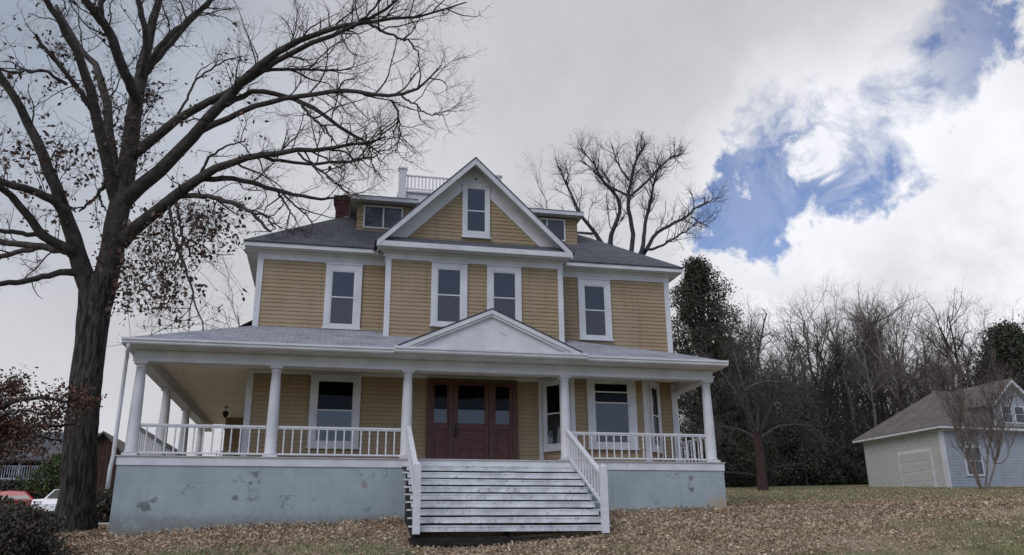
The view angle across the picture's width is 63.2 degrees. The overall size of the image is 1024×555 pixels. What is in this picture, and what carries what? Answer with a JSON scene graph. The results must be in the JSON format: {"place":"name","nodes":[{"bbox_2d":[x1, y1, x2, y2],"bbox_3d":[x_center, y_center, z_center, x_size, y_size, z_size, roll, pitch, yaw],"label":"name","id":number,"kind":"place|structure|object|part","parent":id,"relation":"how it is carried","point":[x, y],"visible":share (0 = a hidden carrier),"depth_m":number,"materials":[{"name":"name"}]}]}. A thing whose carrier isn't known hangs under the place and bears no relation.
{"place":"outdoors","nodes":[
{"label":"outdoors","id":0,"kind":"place"},
{"bbox_2d":[215,447,237,455],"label":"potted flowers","id":1,"kind":"object","parent":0,"point":[226,452],"visible":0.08,"depth_m":25.90,"materials":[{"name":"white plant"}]},
{"bbox_2d":[0,0,1023,461],"label":"sky","id":2,"kind":"structure","parent":0,"point":[874,142],"materials":[{"name":"white"}]},
{"bbox_2d":[51,484,1023,554],"bbox_3d":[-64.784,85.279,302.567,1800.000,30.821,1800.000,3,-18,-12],"label":"ground","id":3,"kind":"structure","parent":0,"point":[534,534],"depth_m":18.25,"materials":[{"name":"brown plant"}]},
{"bbox_2d":[0,493,32,524],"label":"shrub","id":4,"kind":"object","parent":3,"relation":"on","point":[4,500],"visible":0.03,"depth_m":17.26,"materials":[{"name":"green plant"}]},
{"bbox_2d":[0,475,41,492],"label":"shrub","id":5,"kind":"object","parent":3,"relation":"on","point":[7,485],"visible":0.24,"depth_m":48.48,"materials":[{"name":"green plant"}]},
{"bbox_2d":[0,490,52,513],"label":"parked car","id":6,"kind":"object","parent":3,"relation":"on","point":[25,496],"visible":0.16,"depth_m":44.81,"materials":[{"name":"red paint"}]},
{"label":"side window","id":7,"kind":"part","parent":6,"relation":"part of","materials":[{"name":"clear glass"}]},
{"bbox_2d":[13,452,61,497],"bbox_3d":[-27.142,12.607,50.676,5.399,4.134,5.125,2,-18,-8],"label":"shrub","id":8,"kind":"object","parent":3,"relation":"on","point":[51,477],"visible":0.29,"depth_m":49.52,"materials":[{"name":"green plant"}]},
{"bbox_2d":[31,489,58,512],"bbox_3d":[-20.991,10.842,39.732,1.780,1.420,4.520,0,-18,-2],"label":"parked car","id":9,"kind":"object","parent":3,"relation":"on","point":[50,499],"visible":0.08,"depth_m":37.68,"materials":[{"name":"white paint"}]},
{"bbox_2d":[0,499,90,554],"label":"shrub","id":10,"kind":"object","parent":3,"relation":"on","point":[31,534],"visible":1,"depth_m":15.52,"materials":[{"name":"plant"}]},
{"bbox_2d":[0,432,99,493],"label":"neighbour house","id":11,"kind":"structure","parent":3,"relation":"on","point":[10,471],"depth_m":55.21,"materials":[{"name":"paint"}]},
{"bbox_2d":[6,462,24,474],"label":"window","id":12,"kind":"structure","parent":11,"relation":"in","point":[15,463],"depth_m":55.21,"materials":[{"name":"grey paint"}]},
{"bbox_2d":[0,365,106,472],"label":"young oak tree","id":13,"kind":"object","parent":3,"relation":"on","point":[12,426],"visible":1,"depth_m":19.74,"materials":[{"name":"brown plant"}]},
{"bbox_2d":[60,431,124,495],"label":"shed","id":14,"kind":"structure","parent":3,"relation":"on","point":[105,442],"depth_m":35.20,"materials":[{"name":"brown wood"}]},
{"bbox_2d":[96,485,113,522],"bbox_3d":[-16.407,9.324,33.817,2.421,1.791,2.238,-11,-21,29],"label":"shrub","id":15,"kind":"object","parent":3,"relation":"on","point":[104,500],"visible":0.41,"depth_m":33.24,"materials":[{"name":"green plant"}]},
{"bbox_2d":[138,428,186,455],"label":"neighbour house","id":16,"kind":"structure","parent":3,"relation":"on","point":[152,447],"depth_m":50.36,"materials":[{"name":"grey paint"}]},
{"bbox_2d":[193,256,252,430],"bbox_3d":[-17.610,6.561,53.059,6.231,16.862,5.886,-1,-18,3],"label":"bare tree","id":17,"kind":"object","parent":3,"relation":"on","point":[237,316],"visible":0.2,"depth_m":54.00,"materials":[{"name":"grey plant"}]},
{"bbox_2d":[0,0,496,531],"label":"oak tree","id":18,"kind":"object","parent":3,"relation":"on","point":[100,286],"visible":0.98,"depth_m":23.68,"materials":[{"name":"brown plant"}]},
{"bbox_2d":[105,157,728,547],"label":"house","id":19,"kind":"structure","parent":3,"relation":"on","point":[475,344],"depth_m":22.43,"materials":[{"name":"beige paint"}]},
{"bbox_2d":[305,374,361,448],"bbox_3d":[-4.735,3.577,22.209,1.390,1.969,0.090,3,-18,-12],"label":"window","id":20,"kind":"structure","parent":19,"relation":"in","point":[334,399],"depth_m":22.24,"materials":[{"name":"white paint"}]},
{"bbox_2d":[321,262,363,330],"bbox_3d":[-4.715,0.522,23.209,1.064,1.919,0.090,3,-18,-12],"label":"window","id":21,"kind":"structure","parent":19,"relation":"in","point":[343,283],"depth_m":23.21,"materials":[{"name":"white paint"}]},
{"bbox_2d":[429,261,467,326],"bbox_3d":[-1.740,0.469,23.101,1.072,1.896,0.090,3,-18,-12],"label":"window","id":22,"kind":"structure","parent":19,"relation":"in","point":[448,279],"depth_m":23.12,"materials":[{"name":"white paint"}]},
{"bbox_2d":[453,382,488,458],"bbox_3d":[-1.126,4.031,22.854,0.990,2.295,0.103,3,-18,-12],"label":"door","id":23,"kind":"structure","parent":19,"relation":"in","point":[470,400],"depth_m":22.90,"materials":[{"name":"brown wood"}]},
{"bbox_2d":[461,183,490,239],"bbox_3d":[-1.031,-1.914,24.039,0.866,1.674,0.090,3,-18,-12],"label":"window","id":24,"kind":"structure","parent":19,"relation":"in","point":[475,197],"depth_m":24.04,"materials":[{"name":"white paint"}]},
{"bbox_2d":[486,264,521,321],"bbox_3d":[-0.213,0.559,23.425,1.054,1.896,0.090,3,-18,-12],"label":"window","id":25,"kind":"structure","parent":19,"relation":"in","point":[504,290],"depth_m":23.50,"materials":[{"name":"white paint"}]},
{"bbox_2d":[541,379,560,451],"bbox_3d":[1.157,3.828,23.109,0.760,1.974,0.090,-12,-21,33],"label":"window","id":26,"kind":"structure","parent":19,"relation":"in","point":[551,388],"depth_m":23.16,"materials":[{"name":"white paint"}]},
{"bbox_2d":[577,277,613,341],"bbox_3d":[2.473,0.943,24.734,1.070,1.919,0.090,3,-18,-12],"label":"window","id":27,"kind":"structure","parent":19,"relation":"in","point":[594,295],"depth_m":24.73,"materials":[{"name":"white paint"}]},
{"bbox_2d":[585,378,639,449],"bbox_3d":[2.790,3.789,23.071,1.490,1.954,0.090,3,-18,-12],"label":"window","id":28,"kind":"structure","parent":19,"relation":"in","point":[611,403],"depth_m":23.10,"materials":[{"name":"white paint"}]},
{"bbox_2d":[648,381,664,453],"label":"window","id":29,"kind":"structure","parent":19,"relation":"in","point":[655,415],"depth_m":23.73,"materials":[{"name":"white paint"}]},
{"bbox_2d":[44,486,1023,554],"bbox_3d":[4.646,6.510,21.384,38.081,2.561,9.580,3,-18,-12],"label":"fallen leaves","id":30,"kind":"object","parent":3,"relation":"on","point":[776,516],"visible":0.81,"depth_m":18.54,"materials":[{"name":"beige plant"}]},
{"bbox_2d":[520,148,619,244],"bbox_3d":[3.448,2.590,59.424,9.466,25.614,8.941,-1,-18,3],"label":"bare tree","id":31,"kind":"object","parent":3,"relation":"on","point":[554,195],"visible":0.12,"depth_m":61.49,"materials":[{"name":"grey plant"}]},
{"bbox_2d":[539,128,731,254],"bbox_3d":[7.282,0.987,44.899,13.098,21.149,5.986,3,-18,-12],"label":"bare tree","id":32,"kind":"object","parent":3,"relation":"on","point":[643,250],"visible":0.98,"depth_m":46.54,"materials":[{"name":"brown plant"}]},
{"bbox_2d":[679,337,700,454],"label":"bare tree","id":33,"kind":"object","parent":3,"relation":"on","point":[689,419],"visible":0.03,"depth_m":65.82,"materials":[{"name":"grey plant"}]},
{"bbox_2d":[687,443,755,486],"bbox_3d":[14.951,13.370,60.056,5.438,4.185,5.344,-8,-19,22],"label":"shrub","id":34,"kind":"object","parent":3,"relation":"on","point":[727,469],"visible":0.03,"depth_m":59.04,"materials":[{"name":"green plant"}]},
{"bbox_2d":[689,417,794,485],"bbox_3d":[17.580,13.626,64.645,7.623,6.374,8.506,1,-18,-5],"label":"shrub","id":35,"kind":"object","parent":3,"relation":"on","point":[766,459],"visible":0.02,"depth_m":63.99,"materials":[{"name":"green plant"}]},
{"bbox_2d":[684,336,800,487],"bbox_3d":[15.617,9.357,58.126,8.729,11.371,9.170,9,-20,-28],"label":"evergreen tree","id":36,"kind":"object","parent":3,"relation":"on","point":[743,482],"visible":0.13,"depth_m":56.84,"materials":[{"name":"green plant"}]},
{"bbox_2d":[722,293,763,385],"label":"bare tree","id":37,"kind":"object","parent":3,"relation":"on","point":[740,337],"visible":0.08,"depth_m":68.31,"materials":[{"name":"grey plant"}]},
{"bbox_2d":[669,254,822,486],"bbox_3d":[12.962,5.987,55.063,13.033,16.242,12.918,-13,-21,33],"label":"evergreen tree","id":38,"kind":"object","parent":3,"relation":"on","point":[695,289],"visible":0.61,"depth_m":55.09,"materials":[{"name":"green plant"}]},
{"bbox_2d":[728,304,766,370],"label":"bare tree","id":39,"kind":"object","parent":3,"relation":"on","point":[745,329],"visible":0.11,"depth_m":95.31,"materials":[{"name":"brown plant"}]},
{"bbox_2d":[739,304,767,372],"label":"bare tree","id":40,"kind":"object","parent":3,"relation":"on","point":[750,336],"visible":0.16,"depth_m":80.63,"materials":[{"name":"grey plant"}]},
{"bbox_2d":[683,298,830,490],"bbox_3d":[13.094,6.075,44.405,9.282,11.236,6.469,3,-18,-12],"label":"ornamental tree","id":41,"kind":"object","parent":3,"relation":"on","point":[756,435],"visible":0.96,"depth_m":43.84,"materials":[{"name":"brown plant"}]},
{"bbox_2d":[728,305,785,404],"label":"bare tree","id":42,"kind":"object","parent":3,"relation":"on","point":[763,342],"visible":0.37,"depth_m":77.86,"materials":[{"name":"brown plant"}]},
{"bbox_2d":[726,435,795,485],"bbox_3d":[18.091,13.719,61.978,6.195,4.626,5.800,-8,-20,23],"label":"shrub","id":43,"kind":"object","parent":3,"relation":"on","point":[768,463],"visible":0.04,"depth_m":60.99,"materials":[{"name":"green plant"}]},
{"bbox_2d":[734,294,802,375],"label":"bare tree","id":44,"kind":"object","parent":3,"relation":"on","point":[769,341],"visible":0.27,"depth_m":87.44,"materials":[{"name":"grey plant"}]},
{"bbox_2d":[762,336,794,412],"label":"bare tree","id":45,"kind":"object","parent":3,"relation":"on","point":[776,366],"visible":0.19,"depth_m":71.93,"materials":[{"name":"brown plant"}]},
{"bbox_2d":[761,418,823,485],"bbox_3d":[20.590,14.075,66.450,7.914,6.090,7.776,-4,-18,10],"label":"shrub","id":46,"kind":"object","parent":3,"relation":"on","point":[794,466],"visible":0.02,"depth_m":64.44,"materials":[{"name":"green plant"}]},
{"bbox_2d":[754,298,836,411],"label":"bare tree","id":47,"kind":"object","parent":3,"relation":"on","point":[788,339],"visible":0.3,"depth_m":91.22,"materials":[{"name":"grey plant"}]},
{"bbox_2d":[752,296,839,412],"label":"bare tree","id":48,"kind":"object","parent":3,"relation":"on","point":[788,355],"visible":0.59,"depth_m":71.85,"materials":[{"name":"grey plant"}]},
{"bbox_2d":[775,335,818,414],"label":"bare tree","id":49,"kind":"object","parent":3,"relation":"on","point":[803,369],"visible":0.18,"depth_m":76.19,"materials":[{"name":"grey plant"}]},
{"bbox_2d":[787,340,820,415],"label":"bare tree","id":50,"kind":"object","parent":3,"relation":"on","point":[801,366],"visible":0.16,"depth_m":74.99,"materials":[{"name":"brown plant"}]},
{"bbox_2d":[802,454,808,485],"bbox_3d":[20.926,13.761,59.250,0.296,2.325,0.296,12,-22,-33],"label":"lamp post","id":51,"kind":"object","parent":3,"relation":"on","point":[804,458],"visible":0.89,"depth_m":59.24,"materials":[{"name":"metal"}]},
{"bbox_2d":[763,413,851,485],"bbox_3d":[21.389,13.451,63.960,7.705,6.443,8.598,-13,-21,33],"label":"shrub","id":52,"kind":"object","parent":3,"relation":"on","point":[800,452],"visible":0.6,"depth_m":62.52,"materials":[{"name":"green plant"}]},
{"bbox_2d":[761,274,858,414],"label":"bare tree","id":53,"kind":"object","parent":3,"relation":"on","point":[802,319],"visible":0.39,"depth_m":93.50,"materials":[{"name":"grey plant"}]},
{"bbox_2d":[782,281,851,434],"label":"bare tree","id":54,"kind":"object","parent":3,"relation":"on","point":[820,356],"visible":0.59,"depth_m":71.79,"materials":[{"name":"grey plant"}]},
{"bbox_2d":[791,308,851,404],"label":"bare tree","id":55,"kind":"object","parent":3,"relation":"on","point":[824,346],"visible":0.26,"depth_m":83.54,"materials":[{"name":"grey plant"}]},
{"bbox_2d":[798,294,846,416],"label":"bare tree","id":56,"kind":"object","parent":3,"relation":"on","point":[824,325],"visible":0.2,"depth_m":86.66,"materials":[{"name":"brown plant"}]},
{"bbox_2d":[790,324,857,430],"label":"bare tree","id":57,"kind":"object","parent":3,"relation":"on","point":[847,381],"visible":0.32,"depth_m":72.50,"materials":[{"name":"grey plant"}]},
{"bbox_2d":[793,433,862,484],"bbox_3d":[24.368,14.463,65.285,5.656,4.430,5.756,-7,-19,19],"label":"shrub","id":58,"kind":"object","parent":3,"relation":"on","point":[838,452],"visible":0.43,"depth_m":64.25,"materials":[{"name":"green plant"}]},
{"bbox_2d":[781,312,881,430],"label":"bare tree","id":59,"kind":"object","parent":3,"relation":"on","point":[827,382],"visible":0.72,"depth_m":69.79,"materials":[{"name":"grey plant"}]},
{"bbox_2d":[815,317,849,414],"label":"bare tree","id":60,"kind":"object","parent":3,"relation":"on","point":[844,363],"visible":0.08,"depth_m":83.94,"materials":[{"name":"grey plant"}]},
{"bbox_2d":[794,277,877,433],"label":"bare tree","id":61,"kind":"object","parent":3,"relation":"on","point":[833,355],"visible":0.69,"depth_m":71.84,"materials":[{"name":"brown plant"}]},
{"bbox_2d":[822,424,864,482],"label":"shrub","id":62,"kind":"object","parent":3,"relation":"on","point":[845,433],"visible":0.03,"depth_m":69.60,"materials":[{"name":"green plant"}]},
{"bbox_2d":[831,431,868,484],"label":"shrub","id":63,"kind":"object","parent":3,"relation":"on","point":[856,459],"visible":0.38,"depth_m":65.18,"materials":[{"name":"green plant"}]},
{"bbox_2d":[679,345,1023,485],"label":"undergrowth","id":64,"kind":"object","parent":3,"relation":"on","point":[867,410],"visible":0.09,"depth_m":68.81,"materials":[{"name":"brown plant"}]},
{"bbox_2d":[828,281,882,414],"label":"bare tree","id":65,"kind":"object","parent":3,"relation":"on","point":[863,333],"visible":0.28,"depth_m":78.26,"materials":[{"name":"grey plant"}]},
{"bbox_2d":[814,291,908,406],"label":"bare tree","id":66,"kind":"object","parent":3,"relation":"on","point":[880,333],"visible":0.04,"depth_m":91.68,"materials":[{"name":"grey plant"}]},
{"bbox_2d":[844,298,890,411],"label":"bare tree","id":67,"kind":"object","parent":3,"relation":"on","point":[878,325],"visible":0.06,"depth_m":95.74,"materials":[{"name":"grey plant"}]},
{"bbox_2d":[830,282,913,411],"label":"bare tree","id":68,"kind":"object","parent":3,"relation":"on","point":[885,339],"visible":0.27,"depth_m":80.92,"materials":[{"name":"grey plant"}]},
{"bbox_2d":[838,301,906,421],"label":"bare tree","id":69,"kind":"object","parent":3,"relation":"on","point":[867,361],"visible":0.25,"depth_m":79.86,"materials":[{"name":"grey plant"}]},
{"bbox_2d":[841,299,906,427],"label":"bare tree","id":70,"kind":"object","parent":3,"relation":"on","point":[871,385],"visible":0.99,"depth_m":66.73,"materials":[{"name":"grey plant"}]},
{"bbox_2d":[842,289,906,410],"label":"bare tree","id":71,"kind":"object","parent":3,"relation":"on","point":[874,341],"visible":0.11,"depth_m":92.17,"materials":[{"name":"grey plant"}]},
{"bbox_2d":[832,288,919,424],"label":"bare tree","id":72,"kind":"object","parent":3,"relation":"on","point":[866,335],"visible":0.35,"depth_m":76.31,"materials":[{"name":"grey plant"}]},
{"bbox_2d":[844,289,915,404],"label":"bare tree","id":73,"kind":"object","parent":3,"relation":"on","point":[870,326],"visible":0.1,"depth_m":91.67,"materials":[{"name":"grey plant"}]},
{"bbox_2d":[831,287,931,411],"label":"bare tree","id":74,"kind":"object","parent":3,"relation":"on","point":[890,369],"visible":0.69,"depth_m":70.97,"materials":[{"name":"brown plant"}]},
{"bbox_2d":[841,288,931,414],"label":"bare tree","id":75,"kind":"object","parent":3,"relation":"on","point":[889,320],"visible":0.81,"depth_m":72.72,"materials":[{"name":"brown plant"}]},
{"bbox_2d":[865,310,932,406],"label":"bare tree","id":76,"kind":"object","parent":3,"relation":"on","point":[896,360],"visible":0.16,"depth_m":81.12,"materials":[{"name":"brown plant"}]},
{"bbox_2d":[874,283,939,402],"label":"bare tree","id":77,"kind":"object","parent":3,"relation":"on","point":[894,324],"visible":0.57,"depth_m":82.08,"materials":[{"name":"brown plant"}]},
{"bbox_2d":[874,319,946,406],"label":"bare tree","id":78,"kind":"object","parent":3,"relation":"on","point":[914,388],"visible":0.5,"depth_m":72.36,"materials":[{"name":"grey plant"}]},
{"bbox_2d":[883,280,941,381],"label":"bare tree","id":79,"kind":"object","parent":3,"relation":"on","point":[913,338],"visible":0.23,"depth_m":94.79,"materials":[{"name":"grey plant"}]},
{"bbox_2d":[876,327,952,394],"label":"bare tree","id":80,"kind":"object","parent":3,"relation":"on","point":[917,359],"visible":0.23,"depth_m":83.12,"materials":[{"name":"grey plant"}]},
{"bbox_2d":[880,300,961,384],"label":"bare tree","id":81,"kind":"object","parent":3,"relation":"on","point":[925,331],"visible":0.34,"depth_m":91.78,"materials":[{"name":"brown plant"}]},
{"bbox_2d":[892,310,972,399],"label":"bare tree","id":82,"kind":"object","parent":3,"relation":"on","point":[947,349],"visible":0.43,"depth_m":74.54,"materials":[{"name":"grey plant"}]},
{"bbox_2d":[901,350,966,391],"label":"bare tree","id":83,"kind":"object","parent":3,"relation":"on","point":[932,369],"visible":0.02,"depth_m":84.66,"materials":[{"name":"grey plant"}]},
{"bbox_2d":[904,318,964,400],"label":"bare tree","id":84,"kind":"object","parent":3,"relation":"on","point":[925,355],"visible":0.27,"depth_m":84.31,"materials":[{"name":"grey plant"}]},
{"bbox_2d":[852,378,1023,487],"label":"neighbour house","id":85,"kind":"structure","parent":3,"relation":"on","point":[909,446],"depth_m":46.84,"materials":[{"name":"grey"}]},
{"bbox_2d":[898,448,937,487],"bbox_3d":[22.810,10.928,46.816,0.090,2.350,2.600,5,-19,-16],"label":"garage door","id":86,"kind":"structure","parent":85,"relation":"in","point":[917,468],"depth_m":46.72,"materials":[{"name":"white paint"}]},
{"bbox_2d":[963,446,985,475],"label":"window","id":87,"kind":"structure","parent":85,"relation":"in","point":[980,466],"depth_m":45.46,"materials":[{"name":"white paint"}]},
{"bbox_2d":[904,287,980,392],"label":"bare tree","id":88,"kind":"object","parent":3,"relation":"on","point":[957,316],"visible":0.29,"depth_m":96.84,"materials":[{"name":"brown plant"}]},
{"bbox_2d":[907,280,985,389],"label":"bare tree","id":89,"kind":"object","parent":3,"relation":"on","point":[943,337],"visible":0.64,"depth_m":72.26,"materials":[{"name":"brown plant"}]},
{"bbox_2d":[928,306,979,386],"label":"bare tree","id":90,"kind":"object","parent":3,"relation":"on","point":[951,338],"visible":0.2,"depth_m":100.60,"materials":[{"name":"grey plant"}]},
{"bbox_2d":[937,311,982,385],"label":"bare tree","id":91,"kind":"object","parent":3,"relation":"on","point":[966,343],"visible":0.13,"depth_m":98.66,"materials":[{"name":"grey plant"}]},
{"bbox_2d":[953,334,981,374],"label":"bare tree","id":92,"kind":"object","parent":3,"relation":"on","point":[967,348],"visible":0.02,"depth_m":105.19,"materials":[{"name":"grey plant"}]},
{"bbox_2d":[921,343,1023,489],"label":"crape myrtle","id":93,"kind":"object","parent":3,"relation":"on","point":[966,437],"visible":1,"depth_m":40.41,"materials":[{"name":"beige plant"}]},
{"bbox_2d":[959,337,986,386],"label":"bare tree","id":94,"kind":"object","parent":3,"relation":"on","point":[973,356],"visible":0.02,"depth_m":83.92,"materials":[{"name":"grey plant"}]},
{"bbox_2d":[952,297,1004,371],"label":"bare tree","id":95,"kind":"object","parent":3,"relation":"on","point":[974,331],"visible":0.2,"depth_m":88.13,"materials":[{"name":"grey plant"}]},
{"bbox_2d":[944,320,1017,388],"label":"bare tree","id":96,"kind":"object","parent":3,"relation":"on","point":[989,371],"visible":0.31,"depth_m":69.44,"materials":[{"name":"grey plant"}]},
{"bbox_2d":[949,296,1022,384],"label":"bare tree","id":97,"kind":"object","parent":3,"relation":"on","point":[958,332],"visible":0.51,"depth_m":71.82,"materials":[{"name":"grey plant"}]},
{"bbox_2d":[964,315,1023,389],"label":"evergreen tree","id":98,"kind":"object","parent":3,"relation":"on","point":[1009,338],"visible":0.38,"depth_m":72.45,"materials":[{"name":"green plant"}]},
{"bbox_2d":[977,319,1021,383],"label":"bare tree","id":99,"kind":"object","parent":3,"relation":"on","point":[998,352],"visible":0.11,"depth_m":71.61,"materials":[{"name":"grey plant"}]},
{"bbox_2d":[975,299,1023,383],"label":"bare tree","id":100,"kind":"object","parent":3,"relation":"on","point":[1010,316],"visible":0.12,"depth_m":80.72,"materials":[{"name":"grey plant"}]}
]}

